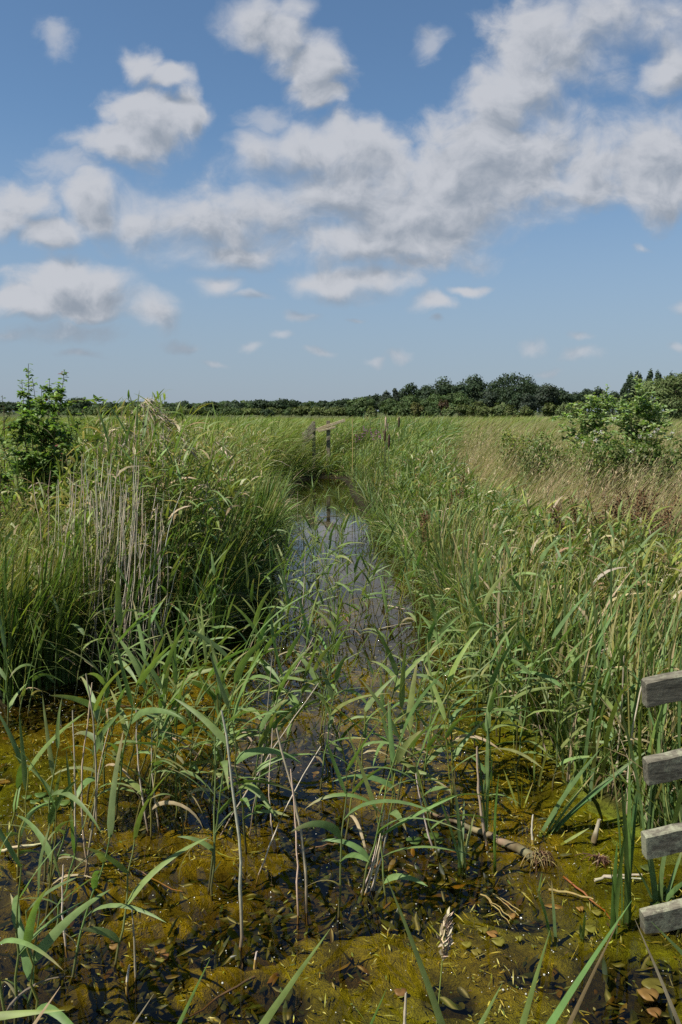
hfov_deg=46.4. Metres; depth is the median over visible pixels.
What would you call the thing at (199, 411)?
shrub
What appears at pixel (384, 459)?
bulrush
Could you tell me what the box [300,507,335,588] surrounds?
reed
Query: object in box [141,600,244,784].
reed
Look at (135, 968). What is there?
dead reed
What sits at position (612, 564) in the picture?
reed
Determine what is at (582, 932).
sedge tuft
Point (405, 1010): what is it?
dead reed
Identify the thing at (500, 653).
reed
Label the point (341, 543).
reed
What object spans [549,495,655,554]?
dock
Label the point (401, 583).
reed
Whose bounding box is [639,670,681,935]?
rail fence
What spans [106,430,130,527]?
dead reed
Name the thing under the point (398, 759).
reed
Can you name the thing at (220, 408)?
tree
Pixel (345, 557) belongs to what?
reed
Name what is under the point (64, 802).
lily pad
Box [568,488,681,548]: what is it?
dock
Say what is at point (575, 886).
floating reed
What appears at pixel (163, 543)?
dead reed
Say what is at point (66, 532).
dead reed
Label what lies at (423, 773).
reed
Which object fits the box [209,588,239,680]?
reed
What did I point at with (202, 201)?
sky
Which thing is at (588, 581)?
reed
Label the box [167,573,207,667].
reed
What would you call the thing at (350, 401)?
tree
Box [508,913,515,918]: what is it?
lily pad
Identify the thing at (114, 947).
lily pad
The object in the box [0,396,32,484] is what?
bush
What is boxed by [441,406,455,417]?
shrub
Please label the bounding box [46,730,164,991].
reed
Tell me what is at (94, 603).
dead reed
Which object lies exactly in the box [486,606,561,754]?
reed
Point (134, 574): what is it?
dead reed
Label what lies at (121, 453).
dead reed
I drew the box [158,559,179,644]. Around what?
dead reed
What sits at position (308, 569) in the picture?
reed
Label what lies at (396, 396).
tree
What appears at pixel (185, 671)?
reed
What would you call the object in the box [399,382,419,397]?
tree
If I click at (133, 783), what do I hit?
reed
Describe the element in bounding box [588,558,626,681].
bulrush
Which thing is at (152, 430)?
dead reed
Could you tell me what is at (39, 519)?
dead reed
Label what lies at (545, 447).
bramble
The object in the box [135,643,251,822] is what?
reed
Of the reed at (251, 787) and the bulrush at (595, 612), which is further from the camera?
the bulrush at (595, 612)
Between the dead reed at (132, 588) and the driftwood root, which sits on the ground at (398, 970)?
the dead reed at (132, 588)
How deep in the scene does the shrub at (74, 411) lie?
221.34 m
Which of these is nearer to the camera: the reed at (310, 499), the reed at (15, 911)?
the reed at (15, 911)
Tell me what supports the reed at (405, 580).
on the ground at (398, 970)
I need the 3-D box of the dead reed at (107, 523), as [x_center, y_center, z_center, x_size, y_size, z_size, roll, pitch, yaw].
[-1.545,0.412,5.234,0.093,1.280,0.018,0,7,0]
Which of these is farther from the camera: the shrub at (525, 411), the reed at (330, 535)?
the shrub at (525, 411)
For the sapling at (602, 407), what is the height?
1.964 m
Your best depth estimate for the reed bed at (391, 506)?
6.72 m
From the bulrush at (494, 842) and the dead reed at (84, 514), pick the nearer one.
the bulrush at (494, 842)
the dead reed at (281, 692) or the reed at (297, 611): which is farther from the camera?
the reed at (297, 611)
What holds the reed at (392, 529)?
on the ground at (398, 970)
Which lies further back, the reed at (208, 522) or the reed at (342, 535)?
the reed at (342, 535)
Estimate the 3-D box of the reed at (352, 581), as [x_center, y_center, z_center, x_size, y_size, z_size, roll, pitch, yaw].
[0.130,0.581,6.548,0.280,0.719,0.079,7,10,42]
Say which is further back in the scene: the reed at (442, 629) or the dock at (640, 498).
the dock at (640, 498)
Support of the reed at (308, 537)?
on the ground at (398, 970)
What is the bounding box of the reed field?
[0,414,681,484]
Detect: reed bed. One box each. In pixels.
[0,389,340,704]
[31,410,681,797]
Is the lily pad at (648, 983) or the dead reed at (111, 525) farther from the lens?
the dead reed at (111, 525)
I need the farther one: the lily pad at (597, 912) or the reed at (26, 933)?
the lily pad at (597, 912)
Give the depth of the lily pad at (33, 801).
3.48 m
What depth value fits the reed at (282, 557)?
6.85 m
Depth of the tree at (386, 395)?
175.53 m
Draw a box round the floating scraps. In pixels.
[0,531,681,1023]
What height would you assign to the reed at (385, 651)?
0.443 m
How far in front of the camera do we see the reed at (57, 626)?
4.73 m
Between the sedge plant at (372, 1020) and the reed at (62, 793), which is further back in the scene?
the reed at (62, 793)
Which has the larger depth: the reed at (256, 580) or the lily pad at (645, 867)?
the reed at (256, 580)
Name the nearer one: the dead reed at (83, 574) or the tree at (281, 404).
the dead reed at (83, 574)
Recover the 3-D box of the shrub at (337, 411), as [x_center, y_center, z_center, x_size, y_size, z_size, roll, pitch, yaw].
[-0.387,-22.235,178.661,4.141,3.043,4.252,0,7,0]
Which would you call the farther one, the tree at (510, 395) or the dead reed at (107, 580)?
the tree at (510, 395)
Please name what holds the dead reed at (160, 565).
on the water
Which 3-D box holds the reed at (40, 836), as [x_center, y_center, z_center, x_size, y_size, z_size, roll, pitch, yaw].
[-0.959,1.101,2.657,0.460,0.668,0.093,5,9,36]
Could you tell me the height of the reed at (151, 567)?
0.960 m
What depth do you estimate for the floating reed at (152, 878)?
2.92 m
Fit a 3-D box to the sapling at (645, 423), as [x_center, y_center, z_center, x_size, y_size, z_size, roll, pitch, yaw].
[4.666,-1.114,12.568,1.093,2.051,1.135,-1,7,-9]
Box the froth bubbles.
[0,633,663,1020]
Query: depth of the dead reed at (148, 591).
5.28 m
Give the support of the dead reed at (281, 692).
on the ground at (398, 970)
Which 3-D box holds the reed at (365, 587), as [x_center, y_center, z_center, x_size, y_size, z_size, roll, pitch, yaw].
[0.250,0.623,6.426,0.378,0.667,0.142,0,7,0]
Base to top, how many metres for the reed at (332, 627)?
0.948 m
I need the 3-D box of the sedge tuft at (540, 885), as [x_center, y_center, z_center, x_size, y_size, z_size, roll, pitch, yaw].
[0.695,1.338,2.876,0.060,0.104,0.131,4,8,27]
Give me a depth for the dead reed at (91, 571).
5.15 m
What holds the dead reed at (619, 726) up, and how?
on the ground at (398, 970)
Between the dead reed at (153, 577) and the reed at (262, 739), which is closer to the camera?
the reed at (262, 739)
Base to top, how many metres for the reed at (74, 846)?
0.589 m
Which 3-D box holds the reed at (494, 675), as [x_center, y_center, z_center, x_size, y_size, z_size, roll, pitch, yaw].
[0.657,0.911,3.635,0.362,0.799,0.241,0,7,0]
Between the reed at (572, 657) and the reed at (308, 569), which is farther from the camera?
the reed at (308, 569)
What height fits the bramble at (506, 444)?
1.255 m
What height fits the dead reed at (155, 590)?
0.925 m
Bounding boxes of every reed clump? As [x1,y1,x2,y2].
[401,417,457,448]
[412,453,521,527]
[428,485,548,546]
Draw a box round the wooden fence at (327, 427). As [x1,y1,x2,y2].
[302,419,344,472]
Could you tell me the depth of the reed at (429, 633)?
3.85 m
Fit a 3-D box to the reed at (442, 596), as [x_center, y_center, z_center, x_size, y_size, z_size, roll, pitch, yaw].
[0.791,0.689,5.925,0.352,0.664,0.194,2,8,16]
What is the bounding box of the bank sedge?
[383,493,681,829]
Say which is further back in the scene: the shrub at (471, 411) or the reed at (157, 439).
the shrub at (471, 411)
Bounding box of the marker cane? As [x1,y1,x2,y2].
[352,419,352,480]
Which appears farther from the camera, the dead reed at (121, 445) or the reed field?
the reed field
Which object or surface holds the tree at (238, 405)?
on the ground at (398, 970)
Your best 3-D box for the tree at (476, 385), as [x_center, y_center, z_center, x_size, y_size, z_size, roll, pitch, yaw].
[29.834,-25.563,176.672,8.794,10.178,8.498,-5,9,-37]
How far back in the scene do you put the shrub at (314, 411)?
212.03 m
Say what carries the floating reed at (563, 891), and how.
on the water
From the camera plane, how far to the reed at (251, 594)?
5.46 m
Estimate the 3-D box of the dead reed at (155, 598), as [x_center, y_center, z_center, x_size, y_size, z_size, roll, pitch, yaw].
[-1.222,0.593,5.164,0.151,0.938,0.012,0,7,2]
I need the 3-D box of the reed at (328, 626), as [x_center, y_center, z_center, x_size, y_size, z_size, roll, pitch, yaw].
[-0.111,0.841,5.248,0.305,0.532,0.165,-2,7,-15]
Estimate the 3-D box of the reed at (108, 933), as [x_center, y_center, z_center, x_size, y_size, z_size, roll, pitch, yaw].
[-0.594,1.104,2.454,0.421,0.714,0.132,-3,8,-22]
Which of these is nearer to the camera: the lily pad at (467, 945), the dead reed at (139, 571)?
the lily pad at (467, 945)
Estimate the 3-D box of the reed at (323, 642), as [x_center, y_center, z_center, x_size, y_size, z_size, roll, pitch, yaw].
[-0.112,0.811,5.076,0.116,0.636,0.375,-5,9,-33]
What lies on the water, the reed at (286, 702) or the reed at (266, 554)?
the reed at (286, 702)
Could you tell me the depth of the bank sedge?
4.10 m
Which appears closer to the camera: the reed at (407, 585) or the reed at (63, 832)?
the reed at (63, 832)
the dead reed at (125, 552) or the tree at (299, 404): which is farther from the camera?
the tree at (299, 404)
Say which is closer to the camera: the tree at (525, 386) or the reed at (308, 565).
the reed at (308, 565)
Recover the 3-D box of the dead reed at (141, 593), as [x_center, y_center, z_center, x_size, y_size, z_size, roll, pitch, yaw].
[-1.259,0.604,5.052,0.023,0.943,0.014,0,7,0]
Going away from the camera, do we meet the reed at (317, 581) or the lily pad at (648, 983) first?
the lily pad at (648, 983)
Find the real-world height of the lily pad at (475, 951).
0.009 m
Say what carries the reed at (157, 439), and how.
on the ground at (398, 970)
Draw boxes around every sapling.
[551,384,637,491]
[602,375,681,489]
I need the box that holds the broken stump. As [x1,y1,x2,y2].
[591,818,600,843]
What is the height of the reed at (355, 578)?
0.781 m
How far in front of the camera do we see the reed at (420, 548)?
7.20 m
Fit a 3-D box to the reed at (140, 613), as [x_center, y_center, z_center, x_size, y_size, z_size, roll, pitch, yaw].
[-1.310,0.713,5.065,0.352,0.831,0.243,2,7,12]
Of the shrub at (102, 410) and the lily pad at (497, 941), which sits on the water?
the lily pad at (497, 941)
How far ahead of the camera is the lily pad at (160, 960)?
2.47 m
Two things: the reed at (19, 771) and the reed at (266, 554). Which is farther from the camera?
the reed at (266, 554)
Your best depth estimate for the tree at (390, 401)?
167.28 m
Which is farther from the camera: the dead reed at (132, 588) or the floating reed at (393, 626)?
the floating reed at (393, 626)
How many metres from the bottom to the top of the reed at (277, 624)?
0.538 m
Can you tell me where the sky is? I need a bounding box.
[0,0,681,411]
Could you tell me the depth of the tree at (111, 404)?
275.92 m
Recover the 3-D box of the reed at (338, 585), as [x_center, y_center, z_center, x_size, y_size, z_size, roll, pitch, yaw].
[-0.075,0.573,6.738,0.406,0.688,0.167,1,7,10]
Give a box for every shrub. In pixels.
[62,407,85,415]
[83,406,97,415]
[92,406,116,415]
[113,406,130,414]
[163,406,177,416]
[177,407,193,416]
[190,407,206,416]
[200,407,215,415]
[214,406,242,416]
[239,407,254,415]
[248,407,262,415]
[260,408,273,417]
[268,407,284,415]
[281,407,302,416]
[290,405,311,416]
[308,406,323,415]
[319,407,336,416]
[330,406,347,417]
[346,406,365,417]
[365,405,377,418]
[379,402,399,416]
[396,405,415,417]
[410,401,424,416]
[420,405,440,416]
[437,399,448,415]
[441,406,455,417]
[455,402,473,416]
[466,400,484,418]
[475,405,496,417]
[493,403,505,417]
[503,404,519,417]
[518,405,534,418]
[541,402,555,418]
[555,402,570,417]
[567,400,582,416]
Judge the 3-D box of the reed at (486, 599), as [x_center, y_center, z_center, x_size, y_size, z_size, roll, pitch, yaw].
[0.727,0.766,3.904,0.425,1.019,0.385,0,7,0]
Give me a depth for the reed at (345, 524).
7.96 m
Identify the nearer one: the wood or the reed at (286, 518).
the reed at (286, 518)
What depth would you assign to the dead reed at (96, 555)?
5.18 m
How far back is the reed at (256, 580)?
6.60 m
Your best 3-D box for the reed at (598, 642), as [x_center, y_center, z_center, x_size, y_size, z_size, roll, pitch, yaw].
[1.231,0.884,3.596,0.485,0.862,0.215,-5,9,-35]
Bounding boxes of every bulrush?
[203,562,232,667]
[231,539,252,621]
[324,569,347,641]
[384,430,385,505]
[385,417,386,471]
[388,434,389,519]
[398,417,399,455]
[436,765,474,878]
[478,707,493,840]
[492,776,503,876]
[506,576,528,680]
[535,880,557,946]
[538,727,647,836]
[543,561,571,693]
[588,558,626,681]
[608,830,625,939]
[610,749,636,928]
[634,823,681,902]
[644,564,681,671]
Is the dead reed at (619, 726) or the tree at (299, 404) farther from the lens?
the tree at (299, 404)
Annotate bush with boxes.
[0,364,104,541]
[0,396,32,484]
[0,460,53,577]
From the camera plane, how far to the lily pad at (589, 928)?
2.62 m
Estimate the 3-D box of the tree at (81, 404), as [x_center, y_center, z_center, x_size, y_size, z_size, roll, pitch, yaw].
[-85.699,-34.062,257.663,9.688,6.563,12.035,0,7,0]
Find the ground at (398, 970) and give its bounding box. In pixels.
[0,412,681,1023]
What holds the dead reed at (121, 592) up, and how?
on the ground at (398, 970)
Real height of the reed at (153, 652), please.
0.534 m
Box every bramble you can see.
[497,427,530,487]
[512,433,559,498]
[524,429,594,496]
[572,424,672,504]
[630,428,681,510]
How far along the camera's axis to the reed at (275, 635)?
3.48 m
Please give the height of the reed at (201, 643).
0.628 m
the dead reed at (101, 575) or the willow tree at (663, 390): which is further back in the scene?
the willow tree at (663, 390)
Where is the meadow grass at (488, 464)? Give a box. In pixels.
[435,424,681,547]
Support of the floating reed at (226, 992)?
on the water
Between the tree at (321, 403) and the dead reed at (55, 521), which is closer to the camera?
the dead reed at (55, 521)
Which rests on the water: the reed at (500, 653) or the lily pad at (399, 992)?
the lily pad at (399, 992)
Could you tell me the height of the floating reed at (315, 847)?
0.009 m
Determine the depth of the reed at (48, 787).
2.91 m
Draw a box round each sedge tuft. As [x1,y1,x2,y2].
[498,759,532,808]
[524,720,550,792]
[525,874,545,895]
[560,828,588,844]
[579,910,585,941]
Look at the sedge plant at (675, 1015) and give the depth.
1.14 m
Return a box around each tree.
[0,401,23,415]
[63,397,94,409]
[99,402,116,409]
[126,402,145,410]
[162,403,175,407]
[173,400,193,408]
[201,401,219,409]
[216,403,224,410]
[222,401,246,409]
[250,399,268,415]
[266,398,298,415]
[288,401,307,407]
[303,401,316,405]
[310,400,329,408]
[324,400,339,408]
[338,398,348,407]
[346,397,358,406]
[352,396,376,409]
[366,393,380,414]
[375,390,392,416]
[378,398,399,411]
[392,388,401,416]
[398,393,421,407]
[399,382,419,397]
[415,385,432,400]
[418,393,444,408]
[421,376,454,417]
[442,392,475,416]
[449,381,471,416]
[462,374,488,404]
[471,389,499,408]
[479,380,504,398]
[487,372,538,395]
[496,386,521,407]
[512,392,542,410]
[534,382,559,416]
[554,387,576,415]
[566,391,585,409]
[579,388,592,416]
[586,386,607,404]
[606,391,619,414]
[615,384,632,413]
[624,371,640,415]
[628,372,681,424]
[633,371,642,399]
[646,368,652,402]
[653,369,661,411]
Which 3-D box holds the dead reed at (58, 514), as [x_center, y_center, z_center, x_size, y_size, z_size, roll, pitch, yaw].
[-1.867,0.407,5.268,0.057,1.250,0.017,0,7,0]
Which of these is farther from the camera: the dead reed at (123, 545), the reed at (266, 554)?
the reed at (266, 554)
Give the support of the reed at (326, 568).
on the ground at (398, 970)
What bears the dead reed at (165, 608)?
on the water
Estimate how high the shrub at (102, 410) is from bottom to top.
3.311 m
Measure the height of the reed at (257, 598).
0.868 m
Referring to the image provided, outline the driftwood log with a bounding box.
[424,812,558,878]
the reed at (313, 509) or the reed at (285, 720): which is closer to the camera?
the reed at (285, 720)
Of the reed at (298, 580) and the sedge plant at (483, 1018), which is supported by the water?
the sedge plant at (483, 1018)
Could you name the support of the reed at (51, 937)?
on the ground at (398, 970)
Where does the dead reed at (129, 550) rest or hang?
on the ground at (398, 970)
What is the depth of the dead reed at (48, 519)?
5.13 m
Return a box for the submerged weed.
[0,645,681,1023]
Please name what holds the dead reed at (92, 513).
on the ground at (398, 970)
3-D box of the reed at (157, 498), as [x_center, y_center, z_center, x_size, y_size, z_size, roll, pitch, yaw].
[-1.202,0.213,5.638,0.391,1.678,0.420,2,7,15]
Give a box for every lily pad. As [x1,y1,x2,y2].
[30,799,40,803]
[34,792,46,797]
[60,800,69,805]
[109,943,117,949]
[150,961,158,967]
[155,957,164,963]
[156,948,165,955]
[160,953,168,959]
[394,988,406,996]
[406,836,421,844]
[424,832,438,839]
[433,837,444,843]
[461,941,471,947]
[471,948,481,955]
[478,927,487,933]
[486,930,497,937]
[491,937,504,946]
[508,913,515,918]
[585,924,595,932]
[591,909,600,915]
[637,987,658,1000]
[640,864,648,870]
[641,978,666,993]
[646,1007,660,1017]
[649,901,659,904]
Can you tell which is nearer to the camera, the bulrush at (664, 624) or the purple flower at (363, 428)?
the bulrush at (664, 624)
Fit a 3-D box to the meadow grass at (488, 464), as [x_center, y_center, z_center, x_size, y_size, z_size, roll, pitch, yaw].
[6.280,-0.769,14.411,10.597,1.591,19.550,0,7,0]
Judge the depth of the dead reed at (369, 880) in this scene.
2.82 m
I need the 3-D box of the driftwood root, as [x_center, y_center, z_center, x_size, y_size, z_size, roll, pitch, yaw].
[0.972,1.328,3.027,0.164,0.048,0.097,0,7,0]
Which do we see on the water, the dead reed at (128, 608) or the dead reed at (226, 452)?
the dead reed at (128, 608)
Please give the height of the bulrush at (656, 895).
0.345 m
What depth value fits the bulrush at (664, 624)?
3.77 m
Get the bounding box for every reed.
[0,616,25,727]
[0,715,23,856]
[0,755,97,889]
[0,829,87,1023]
[0,832,69,1023]
[1,770,128,942]
[1,843,40,852]
[3,827,110,1023]
[10,614,63,722]
[10,877,76,1023]
[13,611,62,707]
[15,744,91,923]
[16,713,83,884]
[17,616,47,719]
[29,591,86,705]
[33,484,47,577]
[41,694,100,889]
[46,639,162,828]
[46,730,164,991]
[47,727,83,881]
[48,471,50,567]
[49,638,130,792]
[50,573,113,705]
[52,485,56,574]
[58,482,58,552]
[59,453,99,551]
[60,493,74,579]
[61,567,166,805]
[61,864,68,960]
[64,525,76,677]
[66,432,112,565]
[68,484,72,562]
[70,474,73,565]
[72,710,76,869]
[73,482,76,585]
[76,662,136,820]
[77,477,84,560]
[77,549,99,672]
[79,436,112,548]
[79,546,92,650]
[80,468,104,568]
[80,766,208,979]
[81,477,84,568]
[81,682,92,878]
[82,401,139,556]
[82,531,99,673]
[82,673,96,882]
[83,481,88,589]
[83,483,91,672]
[85,462,94,561]
[88,491,90,612]
[89,464,111,649]
[89,487,113,669]
[89,498,96,617]
[89,501,107,676]
[89,613,140,736]
[91,529,113,632]
[91,558,133,698]
[94,397,157,575]
[94,460,100,647]
[94,536,102,673]
[95,485,97,602]
[95,604,160,706]
[95,728,108,832]
[96,460,105,534]
[96,544,173,679]
[97,441,114,461]
[97,666,203,839]
[98,390,167,555]
[98,458,103,532]
[100,482,112,658]
[101,402,128,526]
[101,464,118,595]
[101,513,116,669]
[102,641,182,830]
[103,564,160,675]
[104,482,108,581]
[104,602,187,763]
[105,622,195,818]
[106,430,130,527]
[109,485,110,591]
[109,640,188,792]
[110,494,124,655]
[110,595,177,731]
[111,615,195,832]
[112,458,134,652]
[112,505,119,672]
[114,398,179,562]
[114,633,182,798]
[115,476,135,666]
[116,456,137,668]
[118,418,140,493]
[118,474,120,554]
[118,485,127,670]
[119,493,125,656]
[120,484,127,671]
[120,514,125,641]
[121,401,159,528]
[121,427,140,504]
[121,557,125,662]
[121,636,176,697]
[122,482,141,677]
[122,485,135,676]
[123,490,130,650]
[124,865,182,891]
[125,538,146,643]
[125,553,136,673]
[125,964,129,997]
[128,412,147,519]
[128,654,202,833]
[129,465,138,577]
[129,527,163,666]
[130,398,158,521]
[130,513,145,675]
[130,532,160,666]
[131,910,136,992]
[132,622,195,749]
[135,421,177,547]
[135,493,142,656]
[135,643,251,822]
[136,397,163,508]
[136,710,149,835]
[137,592,234,778]
[137,654,193,781]
[137,710,188,799]
[138,414,179,571]
[138,488,156,571]
[138,534,145,668]
[139,423,203,598]
[139,507,155,660]
[141,415,177,530]
[141,532,159,663]
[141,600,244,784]
[145,434,199,628]
[145,550,185,668]
[146,535,161,658]
[149,504,159,675]
[150,408,173,517]
[150,555,167,663]
[151,599,188,687]
[151,728,161,835]
[152,673,213,832]
[154,418,207,630]
[154,492,181,668]
[154,611,204,705]
[157,593,308,806]
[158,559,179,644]
[159,431,180,498]
[159,491,163,618]
[160,508,163,661]
[161,419,187,485]
[162,677,274,900]
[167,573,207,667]
[168,429,221,625]
[169,445,203,512]
[169,643,250,826]
[171,581,232,693]
[174,635,295,894]
[175,552,224,666]
[175,611,309,795]
[178,568,233,674]
[178,592,230,673]
[180,641,274,823]
[181,604,315,784]
[182,650,248,805]
[182,975,255,1021]
[185,455,230,649]
[185,638,251,822]
[186,539,235,664]
[189,621,217,694]
[191,588,290,771]
[199,437,230,544]
[203,453,247,646]
[207,654,277,815]
[207,669,249,815]
[207,685,308,835]
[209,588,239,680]
[218,683,318,839]
[221,710,243,961]
[223,600,287,787]
[230,647,301,853]
[232,653,300,779]
[239,546,268,620]
[239,581,329,749]
[239,637,313,763]
[243,547,286,654]
[243,555,279,662]
[249,655,272,836]
[250,529,277,605]
[250,532,292,625]
[250,650,324,772]
[252,644,313,779]
[253,528,292,644]
[253,951,256,969]
[254,501,287,583]
[254,609,284,682]
[255,626,308,800]
[255,746,320,887]
[259,597,298,670]
[261,569,294,632]
[265,541,291,591]
[268,567,319,673]
[268,625,333,782]
[268,728,276,852]
[270,598,310,664]
[272,543,306,645]
[272,548,293,626]
[275,550,302,654]
[276,484,301,554]
[276,728,308,925]
[277,518,312,611]
[277,528,305,610]
[278,543,300,613]
[279,574,303,624]
[279,590,341,686]
[280,581,311,650]
[282,524,295,577]
[282,585,315,666]
[282,617,357,746]
[287,543,335,642]
[288,538,313,591]
[289,544,332,621]
[289,558,336,652]
[290,508,321,591]
[290,525,343,637]
[290,565,361,732]
[290,576,320,639]
[290,769,298,929]
[291,710,435,930]
[293,642,379,780]
[295,546,305,659]
[295,654,388,790]
[295,843,337,855]
[298,480,317,530]
[299,532,321,606]
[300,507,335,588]
[301,675,420,851]
[305,675,460,905]
[306,490,334,584]
[306,511,333,589]
[307,523,323,581]
[308,605,348,671]
[309,498,322,523]
[309,517,341,601]
[309,533,353,633]
[312,542,355,614]
[312,588,329,659]
[313,560,335,615]
[314,625,390,775]
[316,591,339,685]
[320,588,363,662]
[320,629,345,732]
[322,576,363,667]
[323,479,346,519]
[323,533,334,585]
[324,500,348,571]
[326,521,348,565]
[327,508,351,581]
[327,509,365,633]
[327,513,345,594]
[333,487,342,521]
[333,499,354,543]
[334,552,367,651]
[335,678,421,838]
[339,504,366,541]
[341,501,372,592]
[342,523,393,640]
[342,643,394,791]
[346,543,370,619]
[346,729,470,904]
[349,534,377,608]
[350,552,394,627]
[351,690,507,864]
[356,507,372,543]
[356,842,376,901]
[357,557,385,639]
[358,522,377,595]
[360,553,411,658]
[361,577,393,664]
[362,492,383,574]
[362,648,474,805]
[362,810,384,902]
[367,653,422,779]
[367,815,388,900]
[368,515,404,599]
[369,513,401,584]
[372,623,452,778]
[372,636,451,771]
[373,527,419,620]
[373,819,386,897]
[376,621,402,675]
[377,550,404,613]
[377,647,450,823]
[378,623,409,629]
[378,679,450,809]
[379,524,396,586]
[386,541,425,610]
[386,542,424,630]
[386,589,501,781]
[387,602,468,759]
[389,543,420,618]
[390,486,418,570]
[393,600,436,671]
[400,514,435,597]
[400,535,442,671]
[400,543,439,645]
[401,507,449,603]
[401,551,420,610]
[403,992,406,1023]
[404,629,492,812]
[405,630,483,786]
[407,575,469,707]
[408,659,492,778]
[409,549,443,615]
[409,664,485,825]
[415,773,436,860]
[416,610,482,728]
[421,571,458,657]
[423,556,452,639]
[423,634,481,786]
[424,559,461,642]
[429,511,456,548]
[431,539,509,707]
[433,547,499,712]
[440,532,520,699]
[445,565,529,747]
[450,624,524,747]
[453,593,547,745]
[453,634,565,777]
[460,599,498,712]
[462,679,541,816]
[467,535,530,688]
[476,746,488,849]
[479,518,545,628]
[480,614,527,736]
[480,894,511,922]
[482,625,592,773]
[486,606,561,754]
[492,893,520,915]
[497,542,547,688]
[506,570,590,712]
[509,627,613,790]
[519,590,597,763]
[525,536,582,623]
[531,814,534,844]
[536,542,582,605]
[536,710,547,754]
[539,523,604,582]
[541,583,607,705]
[549,888,593,899]
[563,876,619,925]
[565,610,647,772]
[578,537,627,628]
[587,532,637,587]
[588,572,651,644]
[594,874,641,881]
[602,544,649,582]
[611,638,671,787]
[611,655,624,795]
[615,525,665,581]
[626,688,640,813]
[628,535,676,603]
[649,592,671,629]
[660,607,681,657]
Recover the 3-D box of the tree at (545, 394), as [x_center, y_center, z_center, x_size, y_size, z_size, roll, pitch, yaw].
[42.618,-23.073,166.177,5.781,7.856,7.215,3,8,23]
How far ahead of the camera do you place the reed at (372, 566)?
7.31 m
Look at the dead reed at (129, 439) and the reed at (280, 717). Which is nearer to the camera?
the reed at (280, 717)
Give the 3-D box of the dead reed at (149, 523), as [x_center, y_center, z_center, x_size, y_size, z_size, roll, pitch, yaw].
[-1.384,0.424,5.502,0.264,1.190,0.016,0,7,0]
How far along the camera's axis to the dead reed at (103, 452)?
5.75 m
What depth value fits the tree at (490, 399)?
157.06 m
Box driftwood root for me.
[573,853,613,871]
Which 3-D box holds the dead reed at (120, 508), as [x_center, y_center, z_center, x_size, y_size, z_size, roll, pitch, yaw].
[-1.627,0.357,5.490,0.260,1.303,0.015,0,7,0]
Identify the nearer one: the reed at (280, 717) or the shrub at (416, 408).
the reed at (280, 717)
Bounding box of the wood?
[0,393,681,414]
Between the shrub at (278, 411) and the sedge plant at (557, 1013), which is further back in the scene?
the shrub at (278, 411)
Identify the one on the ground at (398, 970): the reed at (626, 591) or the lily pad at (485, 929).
the reed at (626, 591)
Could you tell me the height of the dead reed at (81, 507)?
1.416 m
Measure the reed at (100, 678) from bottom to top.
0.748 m
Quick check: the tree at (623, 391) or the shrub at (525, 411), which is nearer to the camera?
the tree at (623, 391)
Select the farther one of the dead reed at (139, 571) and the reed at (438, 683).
the dead reed at (139, 571)
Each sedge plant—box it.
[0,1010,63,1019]
[33,986,60,1023]
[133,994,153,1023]
[177,959,209,1023]
[259,929,329,1023]
[370,988,386,1023]
[386,876,444,1023]
[478,984,501,1023]
[520,931,549,1023]
[546,902,630,1023]
[567,919,619,1023]
[635,920,680,1023]
[654,924,681,954]
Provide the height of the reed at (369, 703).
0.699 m
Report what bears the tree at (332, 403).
on the ground at (398, 970)
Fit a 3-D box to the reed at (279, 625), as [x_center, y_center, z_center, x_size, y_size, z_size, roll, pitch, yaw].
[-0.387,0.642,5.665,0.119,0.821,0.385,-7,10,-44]
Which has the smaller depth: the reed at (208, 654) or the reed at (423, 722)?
the reed at (423, 722)
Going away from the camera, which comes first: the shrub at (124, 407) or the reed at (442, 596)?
the reed at (442, 596)
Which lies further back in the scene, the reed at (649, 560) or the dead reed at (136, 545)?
the dead reed at (136, 545)
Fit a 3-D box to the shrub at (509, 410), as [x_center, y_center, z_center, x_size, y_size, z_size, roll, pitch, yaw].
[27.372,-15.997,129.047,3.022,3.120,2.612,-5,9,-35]
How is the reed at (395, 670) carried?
on the ground at (398, 970)
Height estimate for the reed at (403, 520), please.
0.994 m
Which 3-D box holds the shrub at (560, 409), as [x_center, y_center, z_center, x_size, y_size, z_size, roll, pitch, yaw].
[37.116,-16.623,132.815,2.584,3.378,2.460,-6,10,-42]
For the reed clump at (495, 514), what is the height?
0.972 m
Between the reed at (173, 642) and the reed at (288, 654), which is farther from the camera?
the reed at (173, 642)
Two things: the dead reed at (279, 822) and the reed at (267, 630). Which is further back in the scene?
the reed at (267, 630)
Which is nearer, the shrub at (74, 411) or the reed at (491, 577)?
the reed at (491, 577)
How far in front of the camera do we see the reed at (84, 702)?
3.50 m
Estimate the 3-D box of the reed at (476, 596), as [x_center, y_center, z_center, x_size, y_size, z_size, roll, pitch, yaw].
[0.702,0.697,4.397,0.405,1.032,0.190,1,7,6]
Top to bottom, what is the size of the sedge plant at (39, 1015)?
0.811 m
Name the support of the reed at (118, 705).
on the ground at (398, 970)
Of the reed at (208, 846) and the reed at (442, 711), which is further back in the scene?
the reed at (442, 711)
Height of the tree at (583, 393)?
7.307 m
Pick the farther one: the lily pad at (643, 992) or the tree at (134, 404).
the tree at (134, 404)
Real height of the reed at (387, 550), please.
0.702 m
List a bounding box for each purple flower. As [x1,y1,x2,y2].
[354,434,356,494]
[361,426,364,487]
[377,434,380,494]
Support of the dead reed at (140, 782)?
on the ground at (398, 970)
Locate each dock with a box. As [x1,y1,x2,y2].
[411,510,433,579]
[449,474,465,511]
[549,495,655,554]
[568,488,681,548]
[571,525,613,562]
[601,488,681,553]
[632,514,680,551]

